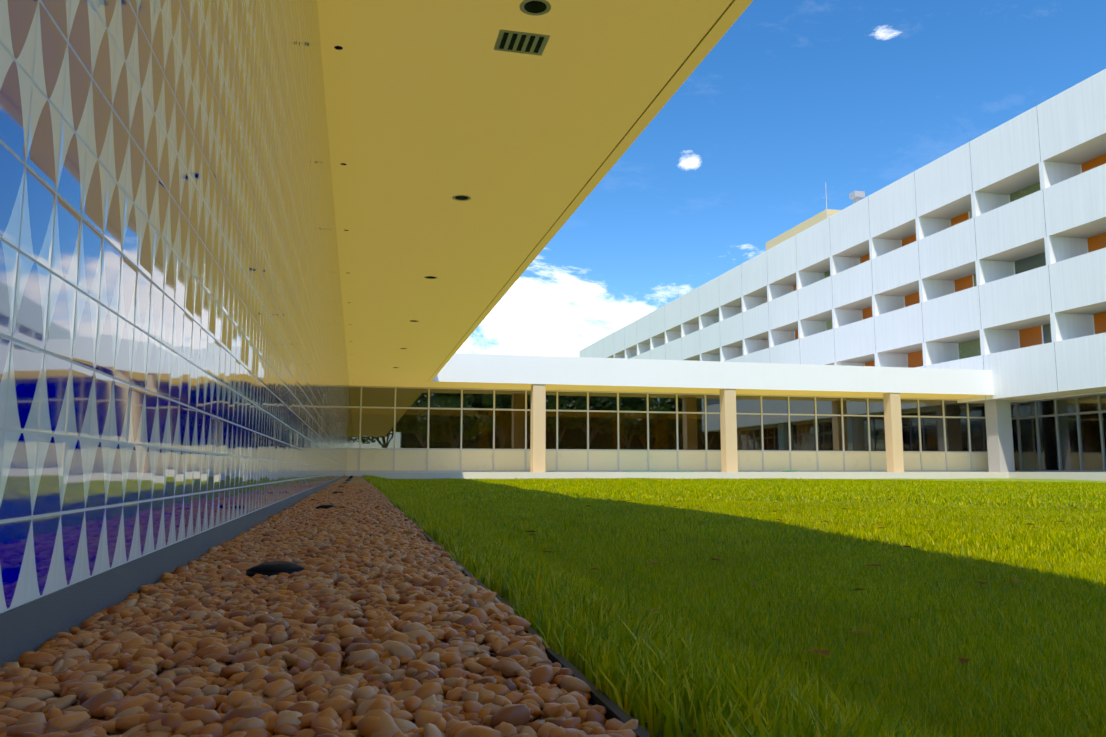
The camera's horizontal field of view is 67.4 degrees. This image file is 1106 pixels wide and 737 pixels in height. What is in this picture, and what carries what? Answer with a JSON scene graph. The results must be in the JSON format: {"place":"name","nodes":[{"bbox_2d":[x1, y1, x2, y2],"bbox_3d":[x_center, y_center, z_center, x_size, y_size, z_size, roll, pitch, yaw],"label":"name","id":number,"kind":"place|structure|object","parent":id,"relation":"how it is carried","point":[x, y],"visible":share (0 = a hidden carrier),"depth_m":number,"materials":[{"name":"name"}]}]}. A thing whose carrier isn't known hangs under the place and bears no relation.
{"place":"outdoors","nodes":[
{"label":"outdoors","id":0,"kind":"place"},
{"bbox_2d":[0,476,637,736],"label":"gravel bed","id":1,"kind":"object","parent":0,"point":[356,479],"visible":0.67,"depth_m":0.77,"materials":[{"name":"brown gravel"}]},
{"bbox_2d":[246,476,352,576],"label":"ground spotlights","id":2,"kind":"object","parent":1,"relation":"on","point":[271,568],"visible":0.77,"depth_m":1.32,"materials":[{"name":"black metal"}]},
{"bbox_2d":[621,470,797,471],"bbox_3d":[5.842,3.657,29.512,7.153,0.060,1.241,2,-7,-19],"label":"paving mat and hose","id":3,"kind":"object","parent":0,"point":[682,471],"visible":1,"depth_m":28.32,"materials":[{"name":"grey concrete"}]},
{"bbox_2d":[362,473,1105,736],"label":"lawn","id":4,"kind":"structure","parent":0,"point":[505,601],"depth_m":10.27,"materials":[{"name":"green plant"}]},
{"bbox_2d":[362,476,651,736],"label":"lawn edging","id":5,"kind":"object","parent":4,"relation":"on","point":[614,710],"visible":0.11,"depth_m":0.68,"materials":[{"name":"grey concrete"}]},
{"bbox_2d":[290,489,1082,663],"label":"dry leaves","id":6,"kind":"object","parent":4,"relation":"on","point":[824,652],"visible":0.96,"depth_m":4.20,"materials":[{"name":"brown plant"}]},
{"bbox_2d":[456,0,1105,356],"label":"sky","id":7,"kind":"structure","parent":0,"point":[797,97],"materials":[{"name":"blue"}]},
{"bbox_2d":[1009,472,1105,480],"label":"walkway","id":8,"kind":"structure","parent":0,"point":[1098,476],"depth_m":28.62,"materials":[{"name":"beige concrete"}]},
{"bbox_2d":[985,400,1014,471],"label":"hotel pilotis columns","id":9,"kind":"structure","parent":8,"relation":"on","point":[999,436],"depth_m":32.10,"materials":[{"name":"white concrete"}]},
{"bbox_2d":[579,69,1105,403],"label":"hotel block","id":10,"kind":"structure","parent":9,"relation":"on","point":[986,251],"depth_m":34.63,"materials":[{"name":"white paint"}]},
{"bbox_2d":[1010,393,1105,471],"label":"glass windows","id":11,"kind":"structure","parent":8,"relation":"on","point":[1064,434],"depth_m":31.10,"materials":[{"name":"glass"}]},
{"label":"ground","id":12,"kind":"structure","parent":0,"visible":0},
{"bbox_2d":[0,0,348,666],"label":"tile wall","id":13,"kind":"structure","parent":12,"relation":"on","point":[174,385],"depth_m":1.29,"materials":[{"name":"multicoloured tile"}]},
{"bbox_2d":[317,0,993,398],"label":"roof overhang","id":14,"kind":"object","parent":13,"relation":"on","point":[477,148],"visible":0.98,"depth_m":7.76,"materials":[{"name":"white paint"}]},
{"bbox_2d":[346,472,1008,478],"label":"walkway","id":15,"kind":"structure","parent":12,"relation":"on","point":[724,475],"depth_m":28.04,"materials":[{"name":"beige concrete"}]},
{"bbox_2d":[347,385,988,471],"bbox_3d":[5.700,2.404,31.083,26.000,2.930,0.205,2,-7,-13],"label":"window wall","id":16,"kind":"structure","parent":15,"relation":"on","point":[412,429],"depth_m":30.46,"materials":[{"name":"glass"}]},
{"bbox_2d":[530,384,903,471],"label":"columns","id":17,"kind":"structure","parent":15,"relation":"on","point":[893,434],"depth_m":29.19,"materials":[{"name":"concrete"}]}
]}

